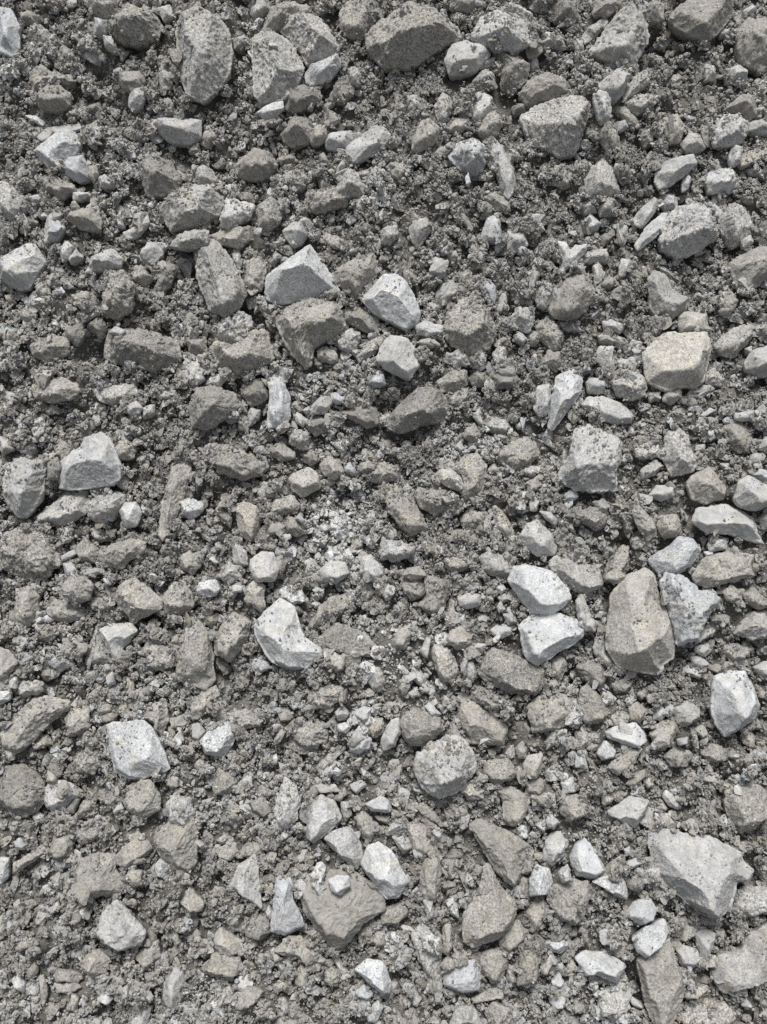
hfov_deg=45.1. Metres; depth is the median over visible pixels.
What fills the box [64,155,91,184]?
stone
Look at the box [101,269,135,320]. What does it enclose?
stone
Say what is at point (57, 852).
stone
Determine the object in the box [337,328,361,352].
dirt clod
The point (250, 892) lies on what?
stone
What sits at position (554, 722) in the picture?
stone
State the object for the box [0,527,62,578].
stone
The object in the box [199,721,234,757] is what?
stone
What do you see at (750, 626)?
stone
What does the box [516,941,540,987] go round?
stone
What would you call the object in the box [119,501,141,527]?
stone
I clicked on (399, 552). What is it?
stone
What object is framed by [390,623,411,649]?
stone
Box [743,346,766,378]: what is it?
stone
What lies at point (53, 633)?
dirt clod
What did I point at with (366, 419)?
stone
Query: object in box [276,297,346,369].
stone
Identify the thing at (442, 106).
stone
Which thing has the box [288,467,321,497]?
stone
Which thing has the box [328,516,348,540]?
dirt clod
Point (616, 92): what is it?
stone
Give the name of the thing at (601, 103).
stone
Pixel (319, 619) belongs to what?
stone
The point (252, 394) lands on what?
stone
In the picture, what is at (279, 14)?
stone
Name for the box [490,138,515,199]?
stone
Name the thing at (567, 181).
dirt clod
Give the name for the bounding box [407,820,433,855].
stone
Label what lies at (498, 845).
stone
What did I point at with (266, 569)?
stone
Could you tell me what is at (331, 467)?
stone
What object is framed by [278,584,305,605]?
dirt clod
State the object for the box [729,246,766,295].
stone
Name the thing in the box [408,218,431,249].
stone
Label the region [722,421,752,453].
stone
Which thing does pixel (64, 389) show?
stone
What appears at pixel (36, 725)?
stone
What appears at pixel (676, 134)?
stone
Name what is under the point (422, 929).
stone
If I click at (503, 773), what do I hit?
stone
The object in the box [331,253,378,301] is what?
stone
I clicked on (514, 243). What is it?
stone
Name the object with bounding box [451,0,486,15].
stone
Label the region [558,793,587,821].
stone
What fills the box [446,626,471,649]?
stone
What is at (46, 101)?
stone
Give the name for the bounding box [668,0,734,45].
stone
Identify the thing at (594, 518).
stone
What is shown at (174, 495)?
stone
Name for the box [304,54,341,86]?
stone
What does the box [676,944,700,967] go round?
stone
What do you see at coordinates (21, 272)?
stone
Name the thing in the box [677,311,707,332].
stone
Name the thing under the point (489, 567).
stone
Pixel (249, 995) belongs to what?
stone
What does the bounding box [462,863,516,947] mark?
stone
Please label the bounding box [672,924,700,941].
stone
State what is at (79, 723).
stone
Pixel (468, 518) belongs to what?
stone
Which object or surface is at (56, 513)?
stone
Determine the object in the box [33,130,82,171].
flat stone
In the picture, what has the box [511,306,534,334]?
stone
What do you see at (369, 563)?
stone
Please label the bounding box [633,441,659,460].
dirt clod
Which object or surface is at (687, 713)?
stone
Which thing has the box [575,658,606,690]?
stone
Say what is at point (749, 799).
stone
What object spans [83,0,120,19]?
stone
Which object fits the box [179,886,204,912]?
stone
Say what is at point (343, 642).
flat stone
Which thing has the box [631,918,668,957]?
stone
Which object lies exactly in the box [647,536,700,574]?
stone
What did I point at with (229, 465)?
stone
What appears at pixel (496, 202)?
stone
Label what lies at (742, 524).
stone
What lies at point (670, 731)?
stone
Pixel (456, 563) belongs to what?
dirt clod
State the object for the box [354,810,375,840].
stone
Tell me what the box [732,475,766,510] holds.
stone
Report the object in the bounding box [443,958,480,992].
stone
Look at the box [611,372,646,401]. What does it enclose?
stone
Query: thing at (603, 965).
stone
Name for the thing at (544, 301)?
stone
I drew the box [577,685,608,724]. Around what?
stone
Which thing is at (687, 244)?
stone
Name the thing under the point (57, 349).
stone
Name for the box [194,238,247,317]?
stone
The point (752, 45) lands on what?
stone
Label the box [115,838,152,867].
stone
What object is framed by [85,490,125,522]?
stone
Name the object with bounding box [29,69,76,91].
stone
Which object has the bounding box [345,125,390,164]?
stone
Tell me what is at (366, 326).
stone
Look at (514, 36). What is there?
stone
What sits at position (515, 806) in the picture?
stone
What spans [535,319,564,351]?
stone
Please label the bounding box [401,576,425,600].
stone
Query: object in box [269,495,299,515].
flat stone
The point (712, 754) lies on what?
stone
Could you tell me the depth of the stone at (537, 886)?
1.10 m
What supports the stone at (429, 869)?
on the ground
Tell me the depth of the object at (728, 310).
1.23 m
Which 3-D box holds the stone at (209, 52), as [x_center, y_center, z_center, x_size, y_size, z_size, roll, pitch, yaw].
[-0.246,-0.626,1.269,0.082,0.085,0.141,0,81,0]
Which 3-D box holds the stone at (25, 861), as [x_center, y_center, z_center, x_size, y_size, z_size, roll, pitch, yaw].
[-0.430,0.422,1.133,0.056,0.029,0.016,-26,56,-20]
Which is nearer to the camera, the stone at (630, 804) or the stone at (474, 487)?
the stone at (630, 804)
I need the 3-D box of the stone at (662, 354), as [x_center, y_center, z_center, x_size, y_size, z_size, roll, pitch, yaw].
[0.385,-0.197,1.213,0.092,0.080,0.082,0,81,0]
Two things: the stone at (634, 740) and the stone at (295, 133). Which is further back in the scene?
the stone at (295, 133)
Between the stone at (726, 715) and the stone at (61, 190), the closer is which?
the stone at (726, 715)
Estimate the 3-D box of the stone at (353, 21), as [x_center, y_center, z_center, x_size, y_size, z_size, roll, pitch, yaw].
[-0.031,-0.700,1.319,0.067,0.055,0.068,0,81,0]
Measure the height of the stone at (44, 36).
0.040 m
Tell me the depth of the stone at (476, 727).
1.14 m
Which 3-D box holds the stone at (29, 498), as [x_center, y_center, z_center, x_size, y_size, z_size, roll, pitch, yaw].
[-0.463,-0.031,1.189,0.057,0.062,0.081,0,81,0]
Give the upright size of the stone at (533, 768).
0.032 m
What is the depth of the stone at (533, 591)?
1.14 m
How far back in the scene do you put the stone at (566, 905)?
1.09 m
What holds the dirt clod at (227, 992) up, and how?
on the ground
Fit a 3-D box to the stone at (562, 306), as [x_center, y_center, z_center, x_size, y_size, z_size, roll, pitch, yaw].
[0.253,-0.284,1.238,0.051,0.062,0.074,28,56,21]
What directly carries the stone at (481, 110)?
on the ground
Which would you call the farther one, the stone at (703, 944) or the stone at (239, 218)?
the stone at (239, 218)
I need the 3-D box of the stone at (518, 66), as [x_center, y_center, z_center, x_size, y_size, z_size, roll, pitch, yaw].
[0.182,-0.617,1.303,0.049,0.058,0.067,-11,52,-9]
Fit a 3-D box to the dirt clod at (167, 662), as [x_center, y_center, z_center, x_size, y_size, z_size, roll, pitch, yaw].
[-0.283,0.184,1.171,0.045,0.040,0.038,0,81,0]
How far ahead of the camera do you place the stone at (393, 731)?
1.13 m
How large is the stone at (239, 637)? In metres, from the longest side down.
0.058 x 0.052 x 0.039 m
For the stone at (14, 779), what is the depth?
1.13 m
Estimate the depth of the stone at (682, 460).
1.18 m
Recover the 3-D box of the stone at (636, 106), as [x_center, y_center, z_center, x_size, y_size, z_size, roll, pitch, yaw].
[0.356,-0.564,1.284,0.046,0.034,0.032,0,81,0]
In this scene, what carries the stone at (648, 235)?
on the ground
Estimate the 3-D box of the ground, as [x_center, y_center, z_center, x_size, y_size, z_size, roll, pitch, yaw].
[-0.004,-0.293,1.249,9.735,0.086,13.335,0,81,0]
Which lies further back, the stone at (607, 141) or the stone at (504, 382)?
the stone at (607, 141)
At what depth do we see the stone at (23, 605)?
1.17 m
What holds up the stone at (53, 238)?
on the ground
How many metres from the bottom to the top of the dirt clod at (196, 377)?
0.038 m
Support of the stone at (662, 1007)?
on the ground
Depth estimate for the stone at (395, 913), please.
1.10 m
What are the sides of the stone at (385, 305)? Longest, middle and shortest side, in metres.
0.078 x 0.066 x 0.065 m
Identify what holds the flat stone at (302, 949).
on the ground
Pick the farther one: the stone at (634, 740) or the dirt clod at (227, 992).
the stone at (634, 740)
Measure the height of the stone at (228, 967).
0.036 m
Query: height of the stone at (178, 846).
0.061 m
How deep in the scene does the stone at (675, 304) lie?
1.23 m
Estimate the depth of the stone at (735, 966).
1.10 m
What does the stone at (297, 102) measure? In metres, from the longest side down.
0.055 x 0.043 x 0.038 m
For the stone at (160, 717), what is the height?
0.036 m
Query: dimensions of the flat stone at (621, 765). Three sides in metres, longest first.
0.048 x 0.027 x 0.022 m
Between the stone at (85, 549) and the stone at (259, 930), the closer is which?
the stone at (259, 930)
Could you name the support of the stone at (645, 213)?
on the ground
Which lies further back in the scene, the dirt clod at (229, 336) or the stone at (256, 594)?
the dirt clod at (229, 336)
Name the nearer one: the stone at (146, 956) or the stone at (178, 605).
the stone at (146, 956)
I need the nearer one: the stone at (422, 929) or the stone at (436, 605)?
the stone at (422, 929)
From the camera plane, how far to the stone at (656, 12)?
1.30 m
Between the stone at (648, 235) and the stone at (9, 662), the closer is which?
the stone at (9, 662)
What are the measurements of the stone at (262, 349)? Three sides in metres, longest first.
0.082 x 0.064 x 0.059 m
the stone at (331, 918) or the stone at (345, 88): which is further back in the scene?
the stone at (345, 88)
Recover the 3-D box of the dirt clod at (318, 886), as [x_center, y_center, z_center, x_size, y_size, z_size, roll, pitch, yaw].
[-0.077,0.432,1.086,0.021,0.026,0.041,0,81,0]
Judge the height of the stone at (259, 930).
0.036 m
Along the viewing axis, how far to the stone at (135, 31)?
1.27 m
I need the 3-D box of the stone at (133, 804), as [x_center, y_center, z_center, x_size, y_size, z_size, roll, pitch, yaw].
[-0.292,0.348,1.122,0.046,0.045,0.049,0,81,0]
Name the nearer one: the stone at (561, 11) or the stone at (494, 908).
the stone at (494, 908)
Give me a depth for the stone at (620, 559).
1.18 m
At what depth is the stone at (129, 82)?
1.27 m
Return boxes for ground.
[0,0,766,1023]
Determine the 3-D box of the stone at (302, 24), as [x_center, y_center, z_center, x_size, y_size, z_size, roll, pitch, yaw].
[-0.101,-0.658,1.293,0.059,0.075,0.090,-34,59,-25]
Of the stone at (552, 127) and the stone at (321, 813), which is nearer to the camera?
the stone at (321, 813)
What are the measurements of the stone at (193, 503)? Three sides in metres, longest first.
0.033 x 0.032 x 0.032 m
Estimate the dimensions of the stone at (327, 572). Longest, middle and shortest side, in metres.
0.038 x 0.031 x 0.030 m
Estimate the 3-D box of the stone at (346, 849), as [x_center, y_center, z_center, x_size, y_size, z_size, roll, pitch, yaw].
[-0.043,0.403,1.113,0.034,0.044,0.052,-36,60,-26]
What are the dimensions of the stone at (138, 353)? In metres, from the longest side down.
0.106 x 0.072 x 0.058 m
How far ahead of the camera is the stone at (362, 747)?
1.12 m
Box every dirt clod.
[34,622,59,641]
[76,825,103,844]
[142,643,175,671]
[181,354,204,387]
[212,310,253,343]
[214,985,236,1006]
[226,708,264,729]
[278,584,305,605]
[282,169,307,194]
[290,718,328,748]
[307,683,343,709]
[309,861,325,896]
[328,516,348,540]
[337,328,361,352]
[385,157,414,185]
[444,553,473,571]
[469,685,499,712]
[551,165,571,192]
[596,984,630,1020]
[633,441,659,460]
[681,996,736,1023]
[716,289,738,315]
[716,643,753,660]
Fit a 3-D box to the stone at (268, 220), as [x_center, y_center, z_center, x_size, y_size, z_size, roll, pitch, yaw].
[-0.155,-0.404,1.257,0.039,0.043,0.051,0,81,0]
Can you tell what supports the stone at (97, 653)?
on the ground
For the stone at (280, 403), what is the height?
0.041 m
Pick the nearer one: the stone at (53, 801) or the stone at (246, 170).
the stone at (53, 801)
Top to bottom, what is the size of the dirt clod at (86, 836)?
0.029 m
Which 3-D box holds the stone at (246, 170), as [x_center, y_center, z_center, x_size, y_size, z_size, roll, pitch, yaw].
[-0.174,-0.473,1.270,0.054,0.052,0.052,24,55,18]
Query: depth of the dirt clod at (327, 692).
1.14 m
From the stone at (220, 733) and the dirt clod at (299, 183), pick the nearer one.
the stone at (220, 733)
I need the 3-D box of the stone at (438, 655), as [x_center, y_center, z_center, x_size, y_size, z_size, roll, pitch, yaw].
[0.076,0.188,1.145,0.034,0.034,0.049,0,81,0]
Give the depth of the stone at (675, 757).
1.14 m
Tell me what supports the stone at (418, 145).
on the ground
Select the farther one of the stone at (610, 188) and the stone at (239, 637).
the stone at (610, 188)
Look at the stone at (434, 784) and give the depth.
1.11 m
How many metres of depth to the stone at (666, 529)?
1.17 m
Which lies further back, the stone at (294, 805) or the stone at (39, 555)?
the stone at (39, 555)
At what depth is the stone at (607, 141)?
1.27 m
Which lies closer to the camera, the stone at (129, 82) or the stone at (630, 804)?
the stone at (630, 804)
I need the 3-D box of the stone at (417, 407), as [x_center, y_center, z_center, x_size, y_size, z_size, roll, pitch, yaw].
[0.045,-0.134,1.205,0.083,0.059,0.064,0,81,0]
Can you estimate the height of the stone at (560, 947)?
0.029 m
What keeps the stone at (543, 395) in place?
on the ground
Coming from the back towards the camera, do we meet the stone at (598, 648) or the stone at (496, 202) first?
the stone at (496, 202)
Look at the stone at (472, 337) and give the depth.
1.20 m
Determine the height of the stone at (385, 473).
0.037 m
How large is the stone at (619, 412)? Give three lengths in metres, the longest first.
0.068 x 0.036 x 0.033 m
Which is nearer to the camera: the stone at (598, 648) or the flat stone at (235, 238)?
the stone at (598, 648)
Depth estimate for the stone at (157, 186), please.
1.24 m
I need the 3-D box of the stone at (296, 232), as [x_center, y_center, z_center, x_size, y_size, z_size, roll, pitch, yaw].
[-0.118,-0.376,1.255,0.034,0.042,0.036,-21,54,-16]
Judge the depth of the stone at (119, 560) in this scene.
1.17 m
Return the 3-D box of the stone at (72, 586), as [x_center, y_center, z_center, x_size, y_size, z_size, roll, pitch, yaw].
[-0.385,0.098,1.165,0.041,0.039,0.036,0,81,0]
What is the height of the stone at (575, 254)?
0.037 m
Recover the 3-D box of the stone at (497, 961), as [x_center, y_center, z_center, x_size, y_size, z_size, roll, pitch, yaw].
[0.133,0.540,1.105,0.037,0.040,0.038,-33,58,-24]
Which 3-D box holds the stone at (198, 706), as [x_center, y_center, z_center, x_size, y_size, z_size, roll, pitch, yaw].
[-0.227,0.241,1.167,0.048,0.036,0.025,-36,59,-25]
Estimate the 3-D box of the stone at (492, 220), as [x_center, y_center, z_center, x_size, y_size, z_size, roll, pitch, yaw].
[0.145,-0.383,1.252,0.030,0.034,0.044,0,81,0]
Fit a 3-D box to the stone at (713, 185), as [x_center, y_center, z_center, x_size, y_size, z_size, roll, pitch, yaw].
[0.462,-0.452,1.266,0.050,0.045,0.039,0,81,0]
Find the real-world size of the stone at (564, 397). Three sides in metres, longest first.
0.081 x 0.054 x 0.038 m
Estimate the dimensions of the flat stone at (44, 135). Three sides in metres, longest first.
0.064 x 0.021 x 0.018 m
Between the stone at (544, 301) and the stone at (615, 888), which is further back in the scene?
the stone at (544, 301)
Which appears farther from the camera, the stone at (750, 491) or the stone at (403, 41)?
the stone at (403, 41)
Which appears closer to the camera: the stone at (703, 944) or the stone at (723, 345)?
the stone at (703, 944)
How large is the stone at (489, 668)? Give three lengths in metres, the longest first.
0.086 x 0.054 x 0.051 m
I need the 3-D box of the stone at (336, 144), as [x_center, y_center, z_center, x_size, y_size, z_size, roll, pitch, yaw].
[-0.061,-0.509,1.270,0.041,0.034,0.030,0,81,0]
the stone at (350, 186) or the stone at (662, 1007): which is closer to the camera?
the stone at (662, 1007)
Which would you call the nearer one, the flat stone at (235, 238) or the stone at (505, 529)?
the stone at (505, 529)
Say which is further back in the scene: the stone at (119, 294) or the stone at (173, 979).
the stone at (119, 294)
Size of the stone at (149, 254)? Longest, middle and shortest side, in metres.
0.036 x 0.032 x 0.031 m
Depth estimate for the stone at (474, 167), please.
1.24 m
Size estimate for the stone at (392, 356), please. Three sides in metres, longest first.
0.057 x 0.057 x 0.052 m
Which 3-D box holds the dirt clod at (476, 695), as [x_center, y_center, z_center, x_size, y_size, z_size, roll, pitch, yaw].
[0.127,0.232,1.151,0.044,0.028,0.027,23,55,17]
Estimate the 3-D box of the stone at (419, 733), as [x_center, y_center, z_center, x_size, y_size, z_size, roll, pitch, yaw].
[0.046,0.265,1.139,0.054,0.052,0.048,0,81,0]
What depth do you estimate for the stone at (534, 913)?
1.10 m
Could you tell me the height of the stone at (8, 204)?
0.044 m
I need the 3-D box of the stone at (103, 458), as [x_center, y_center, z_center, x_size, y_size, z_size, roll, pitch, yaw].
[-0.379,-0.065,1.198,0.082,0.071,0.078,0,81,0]
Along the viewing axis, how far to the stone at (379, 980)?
1.08 m
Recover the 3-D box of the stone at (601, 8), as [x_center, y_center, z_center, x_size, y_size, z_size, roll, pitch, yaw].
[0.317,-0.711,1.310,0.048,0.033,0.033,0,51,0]
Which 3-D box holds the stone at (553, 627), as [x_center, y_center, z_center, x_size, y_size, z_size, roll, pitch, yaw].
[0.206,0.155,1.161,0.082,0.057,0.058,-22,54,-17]
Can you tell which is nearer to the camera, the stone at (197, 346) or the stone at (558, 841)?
the stone at (558, 841)
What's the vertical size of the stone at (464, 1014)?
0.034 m
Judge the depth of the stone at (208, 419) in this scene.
1.20 m
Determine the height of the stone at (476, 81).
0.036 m
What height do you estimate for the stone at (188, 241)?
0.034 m
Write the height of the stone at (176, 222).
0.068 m
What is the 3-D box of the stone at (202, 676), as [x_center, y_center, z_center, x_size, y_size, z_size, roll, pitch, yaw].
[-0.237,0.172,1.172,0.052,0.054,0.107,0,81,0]
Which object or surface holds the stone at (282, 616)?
on the ground
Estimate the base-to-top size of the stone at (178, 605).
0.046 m
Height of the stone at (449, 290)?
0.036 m
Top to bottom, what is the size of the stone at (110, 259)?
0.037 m
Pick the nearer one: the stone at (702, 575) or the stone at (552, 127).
the stone at (702, 575)
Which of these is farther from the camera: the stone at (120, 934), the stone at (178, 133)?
the stone at (178, 133)
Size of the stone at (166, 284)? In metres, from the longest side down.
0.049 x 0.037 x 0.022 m
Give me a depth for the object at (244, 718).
1.15 m
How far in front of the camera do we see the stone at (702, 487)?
1.17 m
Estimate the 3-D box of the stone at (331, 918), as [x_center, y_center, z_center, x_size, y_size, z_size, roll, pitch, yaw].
[-0.049,0.471,1.103,0.105,0.072,0.092,0,81,0]
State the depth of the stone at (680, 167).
1.25 m
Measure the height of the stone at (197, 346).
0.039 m
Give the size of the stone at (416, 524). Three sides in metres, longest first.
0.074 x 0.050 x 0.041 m
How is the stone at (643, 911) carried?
on the ground
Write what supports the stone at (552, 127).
on the ground
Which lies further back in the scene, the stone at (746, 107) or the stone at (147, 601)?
the stone at (746, 107)
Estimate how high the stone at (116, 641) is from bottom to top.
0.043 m
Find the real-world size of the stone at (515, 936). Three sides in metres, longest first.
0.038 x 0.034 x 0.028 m
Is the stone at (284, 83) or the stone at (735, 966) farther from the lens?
the stone at (284, 83)
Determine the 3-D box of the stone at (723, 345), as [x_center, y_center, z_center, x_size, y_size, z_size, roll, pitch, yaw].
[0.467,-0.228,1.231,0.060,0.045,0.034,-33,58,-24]
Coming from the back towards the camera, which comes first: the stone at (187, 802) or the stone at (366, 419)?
the stone at (366, 419)
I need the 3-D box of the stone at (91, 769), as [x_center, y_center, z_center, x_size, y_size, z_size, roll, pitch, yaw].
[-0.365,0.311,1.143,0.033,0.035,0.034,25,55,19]
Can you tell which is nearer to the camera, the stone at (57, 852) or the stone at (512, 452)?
the stone at (57, 852)
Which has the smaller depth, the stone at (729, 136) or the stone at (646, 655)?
the stone at (646, 655)
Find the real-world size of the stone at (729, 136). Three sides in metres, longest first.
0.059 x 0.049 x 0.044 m
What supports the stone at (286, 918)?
on the ground
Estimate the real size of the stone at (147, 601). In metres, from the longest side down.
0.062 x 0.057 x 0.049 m
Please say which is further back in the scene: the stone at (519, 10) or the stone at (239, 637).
the stone at (519, 10)
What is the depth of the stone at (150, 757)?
1.11 m
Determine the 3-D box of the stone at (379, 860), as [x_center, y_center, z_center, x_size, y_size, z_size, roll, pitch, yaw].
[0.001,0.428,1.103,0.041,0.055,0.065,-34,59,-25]
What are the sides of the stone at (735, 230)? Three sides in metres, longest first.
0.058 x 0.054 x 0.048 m
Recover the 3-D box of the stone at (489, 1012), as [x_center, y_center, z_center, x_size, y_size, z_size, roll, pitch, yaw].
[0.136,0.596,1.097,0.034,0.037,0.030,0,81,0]
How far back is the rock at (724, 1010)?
1.09 m
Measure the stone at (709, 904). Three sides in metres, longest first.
0.124 x 0.090 x 0.080 m
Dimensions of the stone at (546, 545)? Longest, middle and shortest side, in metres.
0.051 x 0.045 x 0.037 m
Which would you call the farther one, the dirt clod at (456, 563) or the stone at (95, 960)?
the dirt clod at (456, 563)
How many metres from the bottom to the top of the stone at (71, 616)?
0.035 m
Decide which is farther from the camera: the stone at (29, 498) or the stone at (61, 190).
the stone at (61, 190)
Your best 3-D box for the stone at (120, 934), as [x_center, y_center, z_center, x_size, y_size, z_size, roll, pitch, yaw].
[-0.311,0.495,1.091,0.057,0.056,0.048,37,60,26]
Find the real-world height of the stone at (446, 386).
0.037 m
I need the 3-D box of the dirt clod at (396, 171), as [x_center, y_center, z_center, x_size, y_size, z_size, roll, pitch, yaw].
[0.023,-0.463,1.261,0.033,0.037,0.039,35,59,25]
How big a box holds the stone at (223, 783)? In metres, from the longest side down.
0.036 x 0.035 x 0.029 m
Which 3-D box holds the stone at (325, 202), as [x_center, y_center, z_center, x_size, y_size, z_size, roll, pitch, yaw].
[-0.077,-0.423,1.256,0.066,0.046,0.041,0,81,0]
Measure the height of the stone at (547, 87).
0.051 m
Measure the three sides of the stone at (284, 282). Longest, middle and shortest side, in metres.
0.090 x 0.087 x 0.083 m
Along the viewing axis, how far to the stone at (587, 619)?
1.15 m
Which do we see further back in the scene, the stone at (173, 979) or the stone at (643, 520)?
the stone at (643, 520)
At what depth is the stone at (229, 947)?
1.09 m
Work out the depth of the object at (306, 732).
1.14 m
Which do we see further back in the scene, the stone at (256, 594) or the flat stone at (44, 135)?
the flat stone at (44, 135)
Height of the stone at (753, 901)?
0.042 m
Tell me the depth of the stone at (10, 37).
1.28 m
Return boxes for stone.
[0,7,21,57]
[0,181,28,221]
[0,243,47,291]
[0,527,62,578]
[0,647,18,683]
[0,695,70,754]
[0,763,47,817]
[2,457,47,518]
[12,839,49,872]
[14,585,40,627]
[25,23,50,42]
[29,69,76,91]
[29,334,70,361]
[31,377,81,403]
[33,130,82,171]
[34,490,88,526]
[35,84,71,115]
[37,124,80,141]
[41,175,76,200]
[44,213,65,244]
[44,780,79,810]
[45,599,85,622]
[49,833,74,861]
[58,431,121,490]
[61,576,93,602]
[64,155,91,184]
[64,708,90,736]
[66,206,102,233]
[73,852,123,897]
[75,536,97,563]
[75,746,100,775]
[81,947,111,977]
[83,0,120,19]
[85,249,123,274]
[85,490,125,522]
[85,627,109,664]
[93,383,137,405]
[94,900,147,950]
[98,538,146,569]
[99,622,137,660]
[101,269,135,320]
[104,328,182,374]
[105,720,170,778]
[110,2,163,50]
[114,578,162,623]
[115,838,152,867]
[118,71,147,93]
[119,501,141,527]
[123,779,160,819]
[135,939,161,969]
[138,154,181,201]
[140,242,163,266]
[143,698,169,736]
[150,117,201,147]
[153,260,177,295]
[153,818,198,873]
[158,461,191,541]
[159,184,224,233]
[162,580,194,615]
[162,966,183,1009]
[165,795,195,825]
[170,229,209,252]
[175,6,233,105]
[176,609,215,690]
[179,550,201,575]
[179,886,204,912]
[180,497,203,519]
[184,336,207,355]
[187,384,238,431]
[190,685,220,719]
[194,165,216,184]
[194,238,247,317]
[198,443,265,480]
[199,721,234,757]
[201,951,243,978]
[209,328,274,374]
[210,226,251,250]
[212,767,237,795]
[213,612,251,662]
[213,926,241,955]
[219,197,255,229]
[230,854,262,908]
[233,147,277,182]
[234,501,260,542]
[235,985,262,1010]
[240,378,268,406]
[244,257,266,292]
[244,580,265,612]
[244,915,270,940]
[249,551,279,582]
[251,30,304,106]
[254,598,321,670]
[255,196,283,231]
[261,1,308,34]
[264,244,339,306]
[267,371,290,427]
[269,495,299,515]
[270,875,303,935]
[274,777,300,829]
[274,934,325,963]
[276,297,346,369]
[279,12,339,68]
[280,115,311,151]
[282,221,307,249]
[284,84,322,115]
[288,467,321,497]
[300,869,385,948]
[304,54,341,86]
[304,185,348,215]
[304,415,327,436]
[306,794,341,843]
[308,592,354,631]
[314,623,370,658]
[319,456,343,479]
[319,560,349,583]
[324,130,353,152]
[324,827,363,869]
[328,74,354,106]
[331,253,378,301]
[335,168,365,200]
[338,0,384,45]
[341,405,378,428]
[344,307,379,333]
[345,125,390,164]
[349,725,371,753]
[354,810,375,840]
[354,958,390,994]
[359,554,382,582]
[360,841,408,898]
[362,273,420,330]
[365,5,462,74]
[366,461,401,485]
[376,335,419,380]
[379,536,415,562]
[380,901,408,924]
[381,717,400,750]
[384,484,427,535]
[387,386,449,433]
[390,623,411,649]
[400,707,442,746]
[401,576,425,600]
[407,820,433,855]
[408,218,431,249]
[411,118,439,154]
[411,921,442,1004]
[413,734,477,798]
[414,487,451,516]
[416,575,449,615]
[418,854,441,902]
[431,644,458,683]
[433,92,452,123]
[434,280,459,309]
[434,467,463,490]
[436,369,467,393]
[443,297,496,356]
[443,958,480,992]
[444,40,490,80]
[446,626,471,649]
[448,138,486,178]
[449,1003,482,1023]
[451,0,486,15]
[456,691,507,745]
[458,453,486,501]
[460,509,487,529]
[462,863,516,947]
[468,818,529,886]
[471,10,530,55]
[471,69,495,93]
[471,93,492,121]
[476,111,502,144]
[476,647,544,695]
[478,550,510,576]
[479,945,508,983]
[480,214,501,244]
[482,191,509,214]
[482,758,516,784]
[484,1001,511,1023]
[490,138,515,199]
[491,51,529,98]
[492,505,513,541]
[493,370,518,389]
[496,436,539,469]
[496,786,530,826]
[499,919,528,951]
[500,2,536,23]
[507,231,527,255]
[507,564,571,614]
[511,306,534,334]
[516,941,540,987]
[518,72,567,109]
[518,613,584,665]
[519,95,590,162]
[519,520,556,556]
[522,753,542,778]
[526,895,547,933]
[527,692,573,732]
[528,864,552,896]
[533,383,551,417]
[534,278,552,309]
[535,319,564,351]
[542,831,568,866]
[544,933,570,953]
[546,878,590,925]
[547,369,582,430]
[548,274,595,321]
[548,555,603,594]
[553,0,579,30]
[557,241,586,271]
[557,424,623,493]
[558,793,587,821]
[569,838,605,879]
[575,594,595,631]
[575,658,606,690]
[575,950,626,982]
[576,506,607,530]
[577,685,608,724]
[581,396,633,424]
[584,159,619,200]
[589,1,649,71]
[591,0,623,20]
[592,90,611,124]
[592,632,614,666]
[592,875,627,899]
[597,68,630,104]
[598,121,621,154]
[603,544,630,583]
[604,567,674,674]
[605,722,646,748]
[607,748,642,775]
[607,795,649,827]
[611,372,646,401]
[622,70,649,100]
[623,94,656,117]
[627,898,656,925]
[631,505,656,540]
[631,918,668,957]
[633,197,657,228]
[634,213,667,250]
[635,938,686,1023]
[641,331,711,391]
[643,0,664,28]
[646,270,688,319]
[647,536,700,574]
[647,828,753,918]
[649,718,678,749]
[654,154,696,191]
[656,514,681,538]
[657,202,719,260]
[658,572,720,645]
[661,113,684,146]
[662,427,696,476]
[663,746,692,767]
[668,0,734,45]
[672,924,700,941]
[673,700,699,726]
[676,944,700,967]
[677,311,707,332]
[684,467,726,504]
[691,551,756,588]
[692,504,764,544]
[694,928,715,959]
[700,743,728,762]
[702,168,738,196]
[709,670,759,736]
[709,921,766,993]
[710,113,749,150]
[713,324,754,358]
[716,203,753,250]
[722,94,757,121]
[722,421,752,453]
[722,783,766,833]
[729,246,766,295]
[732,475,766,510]
[732,610,766,640]
[733,17,766,78]
[733,884,766,916]
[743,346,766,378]
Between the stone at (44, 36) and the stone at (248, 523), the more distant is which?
the stone at (44, 36)
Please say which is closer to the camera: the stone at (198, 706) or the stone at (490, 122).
the stone at (198, 706)
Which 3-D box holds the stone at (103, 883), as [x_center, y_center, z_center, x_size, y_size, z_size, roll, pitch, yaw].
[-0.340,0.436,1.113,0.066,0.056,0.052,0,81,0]
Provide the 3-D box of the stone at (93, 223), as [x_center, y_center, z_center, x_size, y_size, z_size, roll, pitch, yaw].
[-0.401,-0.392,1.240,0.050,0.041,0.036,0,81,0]
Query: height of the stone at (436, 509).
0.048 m
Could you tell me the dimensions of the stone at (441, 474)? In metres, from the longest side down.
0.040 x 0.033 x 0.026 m
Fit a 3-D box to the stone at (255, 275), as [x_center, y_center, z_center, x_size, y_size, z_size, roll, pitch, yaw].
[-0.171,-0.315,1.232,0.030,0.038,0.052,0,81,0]
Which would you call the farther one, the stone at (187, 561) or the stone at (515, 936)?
the stone at (187, 561)
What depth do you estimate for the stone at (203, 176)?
1.26 m
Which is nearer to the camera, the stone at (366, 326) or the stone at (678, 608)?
the stone at (678, 608)

